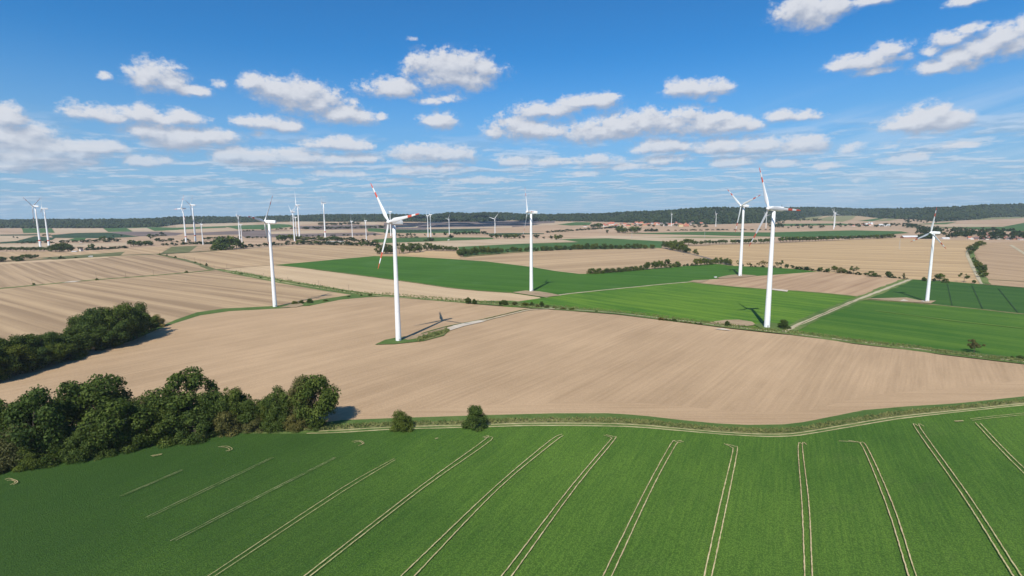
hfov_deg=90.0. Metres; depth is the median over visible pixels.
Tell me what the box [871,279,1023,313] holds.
field
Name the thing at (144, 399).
tree
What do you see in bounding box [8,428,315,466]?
grass verge
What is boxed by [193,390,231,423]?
tree
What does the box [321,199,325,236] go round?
wind turbine
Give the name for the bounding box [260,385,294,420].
tree
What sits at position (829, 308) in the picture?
grass verge
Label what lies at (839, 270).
tree
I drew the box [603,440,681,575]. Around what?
tramline
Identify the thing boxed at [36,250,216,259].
grass verge
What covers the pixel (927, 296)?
wind turbine
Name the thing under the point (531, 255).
wind turbine
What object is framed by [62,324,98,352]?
tree
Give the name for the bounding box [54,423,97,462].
tree
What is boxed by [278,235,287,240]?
tree
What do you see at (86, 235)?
field
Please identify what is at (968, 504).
tramline
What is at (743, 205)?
wind turbine
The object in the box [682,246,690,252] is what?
tree
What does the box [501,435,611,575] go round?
tramline
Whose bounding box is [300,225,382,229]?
field
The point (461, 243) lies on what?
field
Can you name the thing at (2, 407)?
tree
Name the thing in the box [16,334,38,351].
tree
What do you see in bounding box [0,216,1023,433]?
ground
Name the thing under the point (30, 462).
tree
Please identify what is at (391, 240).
field
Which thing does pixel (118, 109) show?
sky
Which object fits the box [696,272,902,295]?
field
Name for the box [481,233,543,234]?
field
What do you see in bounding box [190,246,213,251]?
field
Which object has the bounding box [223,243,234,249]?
tree
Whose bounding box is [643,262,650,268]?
tree
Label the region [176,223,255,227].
field
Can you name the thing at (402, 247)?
tree
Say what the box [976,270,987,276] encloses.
tree
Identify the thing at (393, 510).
tramline
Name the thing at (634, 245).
tree
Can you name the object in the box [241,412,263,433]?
tree
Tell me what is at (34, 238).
field
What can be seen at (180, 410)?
tree
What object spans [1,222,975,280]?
distant trees
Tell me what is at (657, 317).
farm track
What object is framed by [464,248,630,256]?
grass verge
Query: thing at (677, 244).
tree
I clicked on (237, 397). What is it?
tree
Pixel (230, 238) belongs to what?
tree
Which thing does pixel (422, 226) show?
field
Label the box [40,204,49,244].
wind turbine
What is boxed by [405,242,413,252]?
tree
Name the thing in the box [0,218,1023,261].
field
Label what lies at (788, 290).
grass verge
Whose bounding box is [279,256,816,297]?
field
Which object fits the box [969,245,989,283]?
grass verge
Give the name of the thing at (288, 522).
tramline
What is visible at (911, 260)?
field
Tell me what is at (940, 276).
tree
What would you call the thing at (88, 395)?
tree
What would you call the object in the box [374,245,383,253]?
tree
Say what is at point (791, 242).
grass verge
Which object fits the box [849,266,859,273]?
tree
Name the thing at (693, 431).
wheel track
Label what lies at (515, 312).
farm track
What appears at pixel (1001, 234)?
woodland
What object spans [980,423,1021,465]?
tramline
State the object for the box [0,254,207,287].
field
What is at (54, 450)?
tree
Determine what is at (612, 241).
field
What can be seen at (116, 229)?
field
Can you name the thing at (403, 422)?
bush
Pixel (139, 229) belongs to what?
field
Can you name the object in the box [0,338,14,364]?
tree
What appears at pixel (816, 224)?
field
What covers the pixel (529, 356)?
field
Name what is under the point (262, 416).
tree
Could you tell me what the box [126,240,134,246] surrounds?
tree
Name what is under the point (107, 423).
tree
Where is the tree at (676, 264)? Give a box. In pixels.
[670,261,681,266]
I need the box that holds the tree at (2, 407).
[0,398,11,431]
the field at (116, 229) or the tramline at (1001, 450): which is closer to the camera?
the tramline at (1001, 450)
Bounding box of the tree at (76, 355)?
[58,342,87,362]
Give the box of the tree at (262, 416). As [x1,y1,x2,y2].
[253,403,268,421]
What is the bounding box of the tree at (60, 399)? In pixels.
[48,396,83,433]
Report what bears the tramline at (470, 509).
on the field at (87, 517)
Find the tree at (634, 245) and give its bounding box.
[632,243,639,248]
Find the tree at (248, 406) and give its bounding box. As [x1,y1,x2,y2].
[236,398,267,423]
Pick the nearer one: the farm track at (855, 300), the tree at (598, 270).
the farm track at (855, 300)
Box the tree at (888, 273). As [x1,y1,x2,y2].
[885,271,892,276]
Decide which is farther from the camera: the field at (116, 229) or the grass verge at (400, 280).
the field at (116, 229)
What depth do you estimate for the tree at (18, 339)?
336.84 m
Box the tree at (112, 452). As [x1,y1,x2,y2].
[87,431,121,460]
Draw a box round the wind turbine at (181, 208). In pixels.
[178,195,186,241]
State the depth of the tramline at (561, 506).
174.59 m
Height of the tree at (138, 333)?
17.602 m
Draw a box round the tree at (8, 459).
[0,421,35,469]
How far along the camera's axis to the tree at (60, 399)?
235.26 m
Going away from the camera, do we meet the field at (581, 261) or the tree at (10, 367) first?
the tree at (10, 367)
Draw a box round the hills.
[5,206,1023,227]
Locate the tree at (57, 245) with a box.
[55,243,63,251]
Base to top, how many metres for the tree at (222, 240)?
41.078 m
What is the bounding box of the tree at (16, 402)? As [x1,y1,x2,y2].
[6,394,41,428]
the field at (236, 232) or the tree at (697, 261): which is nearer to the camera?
the tree at (697, 261)
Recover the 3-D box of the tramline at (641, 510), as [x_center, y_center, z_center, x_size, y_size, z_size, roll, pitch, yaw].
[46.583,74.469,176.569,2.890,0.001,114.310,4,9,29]
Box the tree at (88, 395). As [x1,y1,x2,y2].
[53,372,133,426]
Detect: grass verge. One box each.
[0,270,210,288]
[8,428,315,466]
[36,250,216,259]
[43,252,123,258]
[101,295,374,350]
[156,254,215,269]
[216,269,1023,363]
[260,396,1023,435]
[280,265,511,292]
[313,396,1023,429]
[320,256,578,273]
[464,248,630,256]
[689,237,895,245]
[691,282,856,296]
[778,279,911,333]
[794,301,852,327]
[860,299,1022,313]
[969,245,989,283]
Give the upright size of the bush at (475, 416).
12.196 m
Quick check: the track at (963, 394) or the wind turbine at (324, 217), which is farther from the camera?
the wind turbine at (324, 217)
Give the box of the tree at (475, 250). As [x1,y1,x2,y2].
[473,246,478,254]
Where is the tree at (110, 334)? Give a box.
[91,320,130,347]
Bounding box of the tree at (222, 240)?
[216,236,228,244]
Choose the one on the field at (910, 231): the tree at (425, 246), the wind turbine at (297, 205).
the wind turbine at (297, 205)
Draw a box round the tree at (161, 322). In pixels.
[152,314,165,326]
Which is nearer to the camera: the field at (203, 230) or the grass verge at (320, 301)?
the grass verge at (320, 301)
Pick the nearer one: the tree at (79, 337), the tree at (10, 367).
the tree at (10, 367)
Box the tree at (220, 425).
[209,408,242,437]
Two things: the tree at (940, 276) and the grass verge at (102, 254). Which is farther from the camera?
the grass verge at (102, 254)
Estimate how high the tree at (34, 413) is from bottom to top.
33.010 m
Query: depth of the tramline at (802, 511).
169.53 m
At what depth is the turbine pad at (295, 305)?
589.11 m
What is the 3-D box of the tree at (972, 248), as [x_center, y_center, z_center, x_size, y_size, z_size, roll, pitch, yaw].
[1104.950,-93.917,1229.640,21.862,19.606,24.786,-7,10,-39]
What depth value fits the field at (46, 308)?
667.51 m
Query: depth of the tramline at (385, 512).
170.55 m
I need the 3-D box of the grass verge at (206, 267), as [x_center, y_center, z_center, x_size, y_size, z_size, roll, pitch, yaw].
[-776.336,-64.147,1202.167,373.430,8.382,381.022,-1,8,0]
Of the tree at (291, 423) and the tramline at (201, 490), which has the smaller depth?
the tramline at (201, 490)
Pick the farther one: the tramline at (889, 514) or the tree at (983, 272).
the tree at (983, 272)
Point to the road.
(697, 255)
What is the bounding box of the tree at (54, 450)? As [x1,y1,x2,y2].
[33,428,70,467]
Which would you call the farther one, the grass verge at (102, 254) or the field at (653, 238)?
the field at (653, 238)
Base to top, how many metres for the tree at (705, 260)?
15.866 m
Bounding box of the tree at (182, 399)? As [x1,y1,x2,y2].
[146,366,219,438]
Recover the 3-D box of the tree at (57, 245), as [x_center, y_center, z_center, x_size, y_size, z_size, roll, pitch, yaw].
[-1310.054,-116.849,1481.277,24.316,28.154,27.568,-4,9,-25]
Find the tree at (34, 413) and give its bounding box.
[0,384,69,455]
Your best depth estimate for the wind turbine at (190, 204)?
1908.04 m
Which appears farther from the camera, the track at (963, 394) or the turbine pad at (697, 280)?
the turbine pad at (697, 280)
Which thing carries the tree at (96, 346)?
on the ground at (860, 218)
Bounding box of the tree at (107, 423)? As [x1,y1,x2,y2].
[75,396,157,450]
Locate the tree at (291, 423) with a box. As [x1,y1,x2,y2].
[281,413,308,432]
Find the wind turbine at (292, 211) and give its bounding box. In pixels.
[290,210,294,240]
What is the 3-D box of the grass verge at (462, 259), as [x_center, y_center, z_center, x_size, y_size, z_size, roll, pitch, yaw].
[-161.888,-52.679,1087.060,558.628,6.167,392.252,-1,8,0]
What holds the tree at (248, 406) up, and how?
on the ground at (860, 218)
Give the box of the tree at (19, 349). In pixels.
[0,343,40,375]
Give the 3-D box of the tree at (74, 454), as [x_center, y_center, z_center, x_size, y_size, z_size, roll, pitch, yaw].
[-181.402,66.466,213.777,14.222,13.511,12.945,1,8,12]
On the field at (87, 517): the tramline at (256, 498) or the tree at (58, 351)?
the tramline at (256, 498)
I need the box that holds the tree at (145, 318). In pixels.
[119,301,151,337]
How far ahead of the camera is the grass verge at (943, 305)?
553.27 m
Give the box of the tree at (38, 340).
[28,333,51,365]
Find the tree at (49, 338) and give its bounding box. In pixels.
[36,331,71,346]
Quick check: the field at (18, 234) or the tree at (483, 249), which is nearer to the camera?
the tree at (483, 249)
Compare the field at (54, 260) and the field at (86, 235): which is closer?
the field at (54, 260)
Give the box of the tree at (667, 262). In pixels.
[663,259,671,267]
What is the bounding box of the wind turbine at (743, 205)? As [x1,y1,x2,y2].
[728,190,759,275]
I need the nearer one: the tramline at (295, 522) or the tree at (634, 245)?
the tramline at (295, 522)
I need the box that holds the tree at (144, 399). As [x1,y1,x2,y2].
[128,390,153,403]
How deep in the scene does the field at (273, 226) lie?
3365.09 m
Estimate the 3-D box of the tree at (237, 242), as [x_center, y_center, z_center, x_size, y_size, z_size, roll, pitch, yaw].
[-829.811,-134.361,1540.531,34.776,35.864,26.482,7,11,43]
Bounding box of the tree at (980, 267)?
[975,264,987,271]
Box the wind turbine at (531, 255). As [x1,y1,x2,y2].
[523,191,537,290]
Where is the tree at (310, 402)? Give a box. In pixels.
[287,374,318,424]
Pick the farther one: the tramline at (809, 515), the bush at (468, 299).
the bush at (468, 299)
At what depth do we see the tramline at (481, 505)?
174.72 m
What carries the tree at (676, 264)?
on the ground at (860, 218)
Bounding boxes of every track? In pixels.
[217,270,535,306]
[306,405,1021,436]
[321,400,1023,432]
[423,308,533,332]
[448,319,485,329]
[482,308,554,320]
[548,307,781,332]
[549,282,684,296]
[782,279,911,331]
[799,334,1023,361]
[965,245,982,283]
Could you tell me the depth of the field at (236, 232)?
2517.61 m
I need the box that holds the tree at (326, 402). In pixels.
[288,374,340,427]
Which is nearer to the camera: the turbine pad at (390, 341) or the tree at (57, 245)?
the turbine pad at (390, 341)
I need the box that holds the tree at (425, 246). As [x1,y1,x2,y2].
[422,242,430,250]
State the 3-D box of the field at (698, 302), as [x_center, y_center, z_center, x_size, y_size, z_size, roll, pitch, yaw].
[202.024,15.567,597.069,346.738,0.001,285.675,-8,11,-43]
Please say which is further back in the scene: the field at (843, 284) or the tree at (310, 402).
the field at (843, 284)
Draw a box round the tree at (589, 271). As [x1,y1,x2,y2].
[586,268,597,273]
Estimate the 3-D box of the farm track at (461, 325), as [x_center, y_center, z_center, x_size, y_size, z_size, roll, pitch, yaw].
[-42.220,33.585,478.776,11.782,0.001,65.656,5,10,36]
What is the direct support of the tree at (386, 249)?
on the ground at (860, 218)
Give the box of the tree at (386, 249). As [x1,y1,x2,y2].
[380,243,390,252]
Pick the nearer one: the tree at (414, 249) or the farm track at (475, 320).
the farm track at (475, 320)
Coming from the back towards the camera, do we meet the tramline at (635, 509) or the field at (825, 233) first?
the field at (825, 233)
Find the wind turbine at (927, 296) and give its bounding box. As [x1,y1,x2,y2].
[911,208,944,300]
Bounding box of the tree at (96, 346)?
[86,331,112,350]
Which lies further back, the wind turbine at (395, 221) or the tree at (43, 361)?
the wind turbine at (395, 221)
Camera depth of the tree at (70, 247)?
1496.93 m
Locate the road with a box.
[665,248,731,264]
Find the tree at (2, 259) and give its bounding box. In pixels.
[0,256,7,261]
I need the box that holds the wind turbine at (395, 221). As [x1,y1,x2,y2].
[370,183,418,340]
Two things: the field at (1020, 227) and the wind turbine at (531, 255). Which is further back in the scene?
the field at (1020, 227)
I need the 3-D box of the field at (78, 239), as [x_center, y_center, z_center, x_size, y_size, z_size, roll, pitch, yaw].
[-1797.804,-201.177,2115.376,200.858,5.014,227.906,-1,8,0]
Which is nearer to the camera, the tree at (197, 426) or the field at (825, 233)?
the tree at (197, 426)
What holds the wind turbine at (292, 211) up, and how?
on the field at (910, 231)
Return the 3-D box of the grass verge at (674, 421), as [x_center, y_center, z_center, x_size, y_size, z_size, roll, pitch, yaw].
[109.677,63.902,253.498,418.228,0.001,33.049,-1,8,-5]
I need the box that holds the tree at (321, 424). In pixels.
[307,416,326,431]
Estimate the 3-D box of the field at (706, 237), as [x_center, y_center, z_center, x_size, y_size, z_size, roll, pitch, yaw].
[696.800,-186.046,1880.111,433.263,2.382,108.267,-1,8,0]
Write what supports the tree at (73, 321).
on the ground at (860, 218)
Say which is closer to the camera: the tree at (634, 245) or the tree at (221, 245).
the tree at (634, 245)
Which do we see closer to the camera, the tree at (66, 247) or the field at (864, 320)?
the field at (864, 320)
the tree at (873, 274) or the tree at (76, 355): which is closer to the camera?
the tree at (76, 355)
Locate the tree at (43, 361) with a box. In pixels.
[18,346,51,371]
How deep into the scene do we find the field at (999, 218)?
3645.72 m
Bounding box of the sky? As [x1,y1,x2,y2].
[0,0,1023,219]
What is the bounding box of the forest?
[0,203,1023,227]
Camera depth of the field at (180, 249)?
1534.84 m
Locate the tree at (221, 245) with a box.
[212,242,225,249]
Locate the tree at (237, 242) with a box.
[232,238,240,248]
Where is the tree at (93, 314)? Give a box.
[77,307,119,347]
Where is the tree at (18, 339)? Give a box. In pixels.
[1,334,23,358]
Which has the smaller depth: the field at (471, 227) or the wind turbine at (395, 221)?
the wind turbine at (395, 221)
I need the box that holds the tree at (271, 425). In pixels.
[259,407,290,432]
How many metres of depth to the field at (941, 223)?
2894.33 m
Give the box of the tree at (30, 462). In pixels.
[11,447,52,472]
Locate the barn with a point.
(915, 236)
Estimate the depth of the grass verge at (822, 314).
509.64 m
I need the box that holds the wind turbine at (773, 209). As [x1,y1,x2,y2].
[749,167,800,327]
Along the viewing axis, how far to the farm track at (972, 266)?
935.43 m
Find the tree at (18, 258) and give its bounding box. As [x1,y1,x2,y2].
[13,256,23,260]
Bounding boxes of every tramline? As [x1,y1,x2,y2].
[147,460,264,516]
[148,457,273,517]
[170,463,322,540]
[182,458,334,536]
[208,461,388,575]
[215,462,390,575]
[304,435,487,575]
[310,437,491,575]
[401,434,560,575]
[414,436,561,575]
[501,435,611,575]
[511,434,615,575]
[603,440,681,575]
[611,441,683,575]
[704,444,732,575]
[711,444,737,575]
[798,442,804,575]
[802,442,812,575]
[849,440,916,575]
[850,441,909,575]
[913,423,1013,575]
[919,424,1021,575]
[975,422,1023,472]
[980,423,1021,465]
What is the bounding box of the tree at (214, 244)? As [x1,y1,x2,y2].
[209,242,219,248]
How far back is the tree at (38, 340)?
352.41 m
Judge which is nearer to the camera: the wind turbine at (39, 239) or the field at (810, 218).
the wind turbine at (39, 239)
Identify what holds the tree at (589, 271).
on the ground at (860, 218)
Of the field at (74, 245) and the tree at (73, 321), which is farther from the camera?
the field at (74, 245)
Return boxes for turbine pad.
[280,303,302,307]
[377,332,446,343]
[401,327,445,339]
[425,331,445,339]
[514,290,559,296]
[689,280,706,281]
[711,320,754,325]
[717,274,756,278]
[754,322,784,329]
[866,297,934,302]
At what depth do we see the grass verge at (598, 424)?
244.83 m
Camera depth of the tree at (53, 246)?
1477.90 m
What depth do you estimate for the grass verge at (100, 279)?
871.59 m
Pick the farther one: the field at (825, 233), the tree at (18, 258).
the field at (825, 233)
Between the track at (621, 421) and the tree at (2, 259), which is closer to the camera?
the track at (621, 421)
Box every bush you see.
[389,409,414,432]
[461,405,488,431]
[464,297,470,303]
[499,300,508,305]
[777,319,790,329]
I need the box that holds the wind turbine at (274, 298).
[248,196,276,306]
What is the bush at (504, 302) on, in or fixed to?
on the grass verge at (581, 309)
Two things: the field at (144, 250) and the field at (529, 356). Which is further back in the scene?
the field at (144, 250)
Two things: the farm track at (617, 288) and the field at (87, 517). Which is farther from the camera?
the farm track at (617, 288)
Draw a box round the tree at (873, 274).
[865,271,876,276]
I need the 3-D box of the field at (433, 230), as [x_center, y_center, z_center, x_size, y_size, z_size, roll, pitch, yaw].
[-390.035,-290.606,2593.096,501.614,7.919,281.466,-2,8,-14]
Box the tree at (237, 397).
[214,386,252,425]
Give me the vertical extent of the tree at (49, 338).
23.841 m
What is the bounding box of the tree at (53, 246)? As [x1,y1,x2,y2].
[49,244,60,250]
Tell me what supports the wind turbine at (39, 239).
on the field at (74, 245)
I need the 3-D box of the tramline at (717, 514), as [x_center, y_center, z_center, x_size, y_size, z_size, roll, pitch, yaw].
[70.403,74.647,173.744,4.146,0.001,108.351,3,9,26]
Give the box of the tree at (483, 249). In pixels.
[479,246,486,252]
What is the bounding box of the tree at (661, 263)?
[658,260,663,267]
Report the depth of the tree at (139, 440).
222.01 m
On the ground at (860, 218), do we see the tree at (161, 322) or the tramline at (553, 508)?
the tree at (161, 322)
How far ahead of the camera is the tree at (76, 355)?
369.11 m
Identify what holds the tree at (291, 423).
on the ground at (860, 218)
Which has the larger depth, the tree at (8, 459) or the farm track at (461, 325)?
the farm track at (461, 325)
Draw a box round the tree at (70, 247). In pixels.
[63,243,72,251]
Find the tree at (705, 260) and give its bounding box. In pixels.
[702,258,709,264]
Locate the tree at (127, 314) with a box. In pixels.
[95,301,140,343]
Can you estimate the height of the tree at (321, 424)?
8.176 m
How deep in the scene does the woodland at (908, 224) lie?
2722.83 m
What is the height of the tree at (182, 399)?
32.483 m
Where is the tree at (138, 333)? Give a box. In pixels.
[128,326,146,340]
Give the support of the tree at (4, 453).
on the ground at (860, 218)
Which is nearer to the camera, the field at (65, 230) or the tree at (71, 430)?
the tree at (71, 430)
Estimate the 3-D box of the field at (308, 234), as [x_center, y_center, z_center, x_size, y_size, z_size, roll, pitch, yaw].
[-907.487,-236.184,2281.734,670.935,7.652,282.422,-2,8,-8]
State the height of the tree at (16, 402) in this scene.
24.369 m
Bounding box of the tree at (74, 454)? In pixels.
[55,430,102,464]
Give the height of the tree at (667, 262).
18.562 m
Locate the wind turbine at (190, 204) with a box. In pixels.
[186,200,196,240]
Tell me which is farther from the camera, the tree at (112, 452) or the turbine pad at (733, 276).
the turbine pad at (733, 276)
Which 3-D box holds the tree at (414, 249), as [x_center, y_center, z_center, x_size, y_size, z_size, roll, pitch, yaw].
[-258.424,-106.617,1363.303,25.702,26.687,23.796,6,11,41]
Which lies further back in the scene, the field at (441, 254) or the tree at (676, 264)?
the field at (441, 254)
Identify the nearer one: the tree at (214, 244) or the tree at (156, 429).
the tree at (156, 429)
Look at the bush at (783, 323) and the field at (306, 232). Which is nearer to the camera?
the bush at (783, 323)
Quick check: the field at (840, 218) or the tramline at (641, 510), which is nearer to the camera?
the tramline at (641, 510)
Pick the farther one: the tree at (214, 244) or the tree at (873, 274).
the tree at (214, 244)
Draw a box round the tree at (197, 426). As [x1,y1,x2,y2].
[169,409,216,445]
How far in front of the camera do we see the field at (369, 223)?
3783.16 m
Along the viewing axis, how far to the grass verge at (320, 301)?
573.50 m
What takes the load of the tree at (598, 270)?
on the ground at (860, 218)
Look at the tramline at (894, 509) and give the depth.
169.06 m
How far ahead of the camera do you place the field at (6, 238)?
2224.58 m
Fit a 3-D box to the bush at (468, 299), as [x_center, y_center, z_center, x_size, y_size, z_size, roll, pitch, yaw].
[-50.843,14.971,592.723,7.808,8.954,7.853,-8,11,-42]
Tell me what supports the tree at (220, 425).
on the ground at (860, 218)
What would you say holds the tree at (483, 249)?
on the ground at (860, 218)
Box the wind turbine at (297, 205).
[294,198,299,235]
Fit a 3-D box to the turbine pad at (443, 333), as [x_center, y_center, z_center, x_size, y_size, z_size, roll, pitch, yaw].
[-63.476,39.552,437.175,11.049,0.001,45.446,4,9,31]
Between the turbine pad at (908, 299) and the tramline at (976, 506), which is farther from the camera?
the turbine pad at (908, 299)
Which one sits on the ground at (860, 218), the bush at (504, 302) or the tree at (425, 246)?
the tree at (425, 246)
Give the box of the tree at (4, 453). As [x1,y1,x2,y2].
[0,438,14,473]
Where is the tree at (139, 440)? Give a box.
[117,421,158,453]
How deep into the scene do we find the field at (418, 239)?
1928.05 m
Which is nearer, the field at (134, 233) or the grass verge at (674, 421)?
the grass verge at (674, 421)
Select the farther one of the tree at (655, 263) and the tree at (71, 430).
the tree at (655, 263)
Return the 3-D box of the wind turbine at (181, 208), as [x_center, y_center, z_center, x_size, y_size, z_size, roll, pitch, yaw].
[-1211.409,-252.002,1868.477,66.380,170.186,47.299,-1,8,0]
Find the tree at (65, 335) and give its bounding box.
[45,331,76,351]
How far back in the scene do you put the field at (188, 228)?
3186.79 m
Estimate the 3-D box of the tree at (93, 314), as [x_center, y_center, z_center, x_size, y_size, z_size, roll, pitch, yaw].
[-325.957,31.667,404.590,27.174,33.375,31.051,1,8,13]
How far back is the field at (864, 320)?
452.68 m
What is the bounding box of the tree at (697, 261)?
[693,258,702,264]
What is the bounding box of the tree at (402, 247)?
[400,243,405,252]
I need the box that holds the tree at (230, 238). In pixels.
[227,236,235,245]
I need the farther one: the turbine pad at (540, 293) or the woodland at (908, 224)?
the woodland at (908, 224)
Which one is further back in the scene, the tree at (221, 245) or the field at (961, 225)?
the field at (961, 225)
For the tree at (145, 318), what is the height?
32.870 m
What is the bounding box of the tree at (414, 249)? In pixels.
[411,243,419,251]
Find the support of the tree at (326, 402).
on the ground at (860, 218)
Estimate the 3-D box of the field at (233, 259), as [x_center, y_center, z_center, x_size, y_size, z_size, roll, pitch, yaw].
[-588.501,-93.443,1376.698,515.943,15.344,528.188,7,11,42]
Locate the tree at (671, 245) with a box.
[669,243,677,249]
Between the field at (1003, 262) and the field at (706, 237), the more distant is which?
the field at (706, 237)
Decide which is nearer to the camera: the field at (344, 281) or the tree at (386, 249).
the field at (344, 281)
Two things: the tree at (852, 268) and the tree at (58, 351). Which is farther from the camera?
the tree at (852, 268)
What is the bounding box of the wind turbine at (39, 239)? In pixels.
[24,198,41,246]
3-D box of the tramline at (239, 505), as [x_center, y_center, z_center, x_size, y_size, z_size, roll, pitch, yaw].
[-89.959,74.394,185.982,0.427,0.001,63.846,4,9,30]
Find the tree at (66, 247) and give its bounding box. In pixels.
[59,242,68,250]
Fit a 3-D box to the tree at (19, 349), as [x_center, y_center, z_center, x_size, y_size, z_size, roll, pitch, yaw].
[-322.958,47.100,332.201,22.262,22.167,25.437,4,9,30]
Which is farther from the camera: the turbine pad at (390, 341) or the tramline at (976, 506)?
the turbine pad at (390, 341)
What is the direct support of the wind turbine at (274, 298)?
on the grass verge at (320, 301)
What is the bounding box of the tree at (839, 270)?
[836,267,843,272]
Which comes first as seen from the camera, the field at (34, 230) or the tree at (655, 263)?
the tree at (655, 263)
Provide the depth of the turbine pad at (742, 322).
473.99 m
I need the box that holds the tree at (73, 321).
[66,311,93,333]
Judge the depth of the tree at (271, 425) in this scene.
239.77 m
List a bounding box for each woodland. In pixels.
[767,218,937,227]
[915,225,1023,238]
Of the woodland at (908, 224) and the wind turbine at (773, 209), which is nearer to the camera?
the wind turbine at (773, 209)
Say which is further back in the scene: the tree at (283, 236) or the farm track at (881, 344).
the tree at (283, 236)
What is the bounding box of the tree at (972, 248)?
[965,245,978,251]
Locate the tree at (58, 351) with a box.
[38,342,72,364]
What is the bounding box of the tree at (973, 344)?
[967,339,985,352]
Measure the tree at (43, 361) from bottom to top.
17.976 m
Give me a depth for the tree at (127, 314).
411.04 m
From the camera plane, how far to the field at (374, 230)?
2482.24 m
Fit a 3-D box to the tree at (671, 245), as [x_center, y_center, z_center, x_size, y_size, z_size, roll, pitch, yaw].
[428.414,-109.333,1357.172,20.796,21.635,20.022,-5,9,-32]
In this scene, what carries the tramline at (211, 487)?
on the field at (87, 517)
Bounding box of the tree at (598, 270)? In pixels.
[596,268,605,273]
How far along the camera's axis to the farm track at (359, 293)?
681.62 m
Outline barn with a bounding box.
[900,235,917,237]
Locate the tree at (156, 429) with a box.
[142,409,186,447]
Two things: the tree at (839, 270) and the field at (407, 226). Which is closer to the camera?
the tree at (839, 270)
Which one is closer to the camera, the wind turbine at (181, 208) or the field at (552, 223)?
the wind turbine at (181, 208)
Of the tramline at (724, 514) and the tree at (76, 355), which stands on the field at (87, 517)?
the tramline at (724, 514)
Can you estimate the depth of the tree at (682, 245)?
1319.82 m
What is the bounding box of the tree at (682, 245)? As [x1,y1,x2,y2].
[678,243,687,251]
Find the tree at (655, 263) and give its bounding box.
[651,261,658,267]
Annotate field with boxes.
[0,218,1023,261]
[0,234,36,235]
[0,236,31,241]
[0,236,53,243]
[0,243,126,247]
[0,246,169,260]
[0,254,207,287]
[0,257,108,263]
[0,270,349,382]
[0,297,1023,450]
[0,405,1023,575]
[22,228,54,232]
[51,233,137,237]
[53,228,106,232]
[70,238,85,240]
[103,227,169,231]
[108,231,182,235]
[127,228,153,231]
[152,226,225,229]
[161,246,196,253]
[165,244,380,268]
[168,229,236,231]
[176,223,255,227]
[186,230,340,234]
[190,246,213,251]
[224,265,539,300]
[225,224,292,228]
[242,232,383,237]
[271,230,348,233]
[276,221,318,224]
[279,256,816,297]
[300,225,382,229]
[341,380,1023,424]
[360,222,379,224]
[367,228,479,232]
[373,238,404,241]
[377,251,460,259]
[378,239,574,248]
[384,221,554,229]
[384,229,479,232]
[384,237,492,242]
[397,226,417,227]
[428,226,511,228]
[458,238,662,256]
[458,248,709,273]
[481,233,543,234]
[503,282,855,328]
[533,222,572,225]
[558,222,591,225]
[569,236,767,243]
[623,230,906,236]
[660,236,757,237]
[680,238,979,283]
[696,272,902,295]
[783,223,848,225]
[794,300,1023,356]
[800,216,822,219]
[819,216,854,221]
[861,218,884,220]
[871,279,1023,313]
[902,224,994,226]
[913,223,1023,230]
[926,222,953,223]
[974,241,1023,286]
[976,217,1023,219]
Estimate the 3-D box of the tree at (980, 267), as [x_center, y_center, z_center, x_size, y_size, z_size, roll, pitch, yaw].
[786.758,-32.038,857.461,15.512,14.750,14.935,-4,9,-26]
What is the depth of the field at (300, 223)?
3977.23 m
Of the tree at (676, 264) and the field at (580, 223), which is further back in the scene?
the field at (580, 223)
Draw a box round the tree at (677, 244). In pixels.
[674,241,681,250]
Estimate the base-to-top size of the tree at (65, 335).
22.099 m
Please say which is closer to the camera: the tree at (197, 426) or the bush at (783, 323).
the tree at (197, 426)
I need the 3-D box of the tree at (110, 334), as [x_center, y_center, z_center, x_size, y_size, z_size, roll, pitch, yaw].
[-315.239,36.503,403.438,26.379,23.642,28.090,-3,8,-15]
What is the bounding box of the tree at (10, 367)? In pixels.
[0,355,21,380]
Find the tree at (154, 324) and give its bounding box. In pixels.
[144,316,159,331]
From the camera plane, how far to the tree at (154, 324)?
458.18 m
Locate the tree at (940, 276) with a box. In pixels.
[934,273,944,280]
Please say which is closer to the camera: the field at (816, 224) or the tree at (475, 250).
the tree at (475, 250)
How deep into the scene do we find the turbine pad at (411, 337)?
431.82 m
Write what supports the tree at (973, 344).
on the grass verge at (581, 309)
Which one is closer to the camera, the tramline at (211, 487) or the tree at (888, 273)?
the tramline at (211, 487)
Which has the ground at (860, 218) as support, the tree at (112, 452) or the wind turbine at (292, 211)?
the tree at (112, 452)
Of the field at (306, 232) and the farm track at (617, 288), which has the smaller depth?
the farm track at (617, 288)
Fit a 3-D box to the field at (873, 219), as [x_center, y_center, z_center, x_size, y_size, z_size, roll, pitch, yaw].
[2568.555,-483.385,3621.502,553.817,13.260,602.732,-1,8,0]
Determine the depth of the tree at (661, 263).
969.33 m
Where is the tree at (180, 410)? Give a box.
[156,391,193,425]
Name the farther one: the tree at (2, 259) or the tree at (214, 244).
the tree at (214, 244)

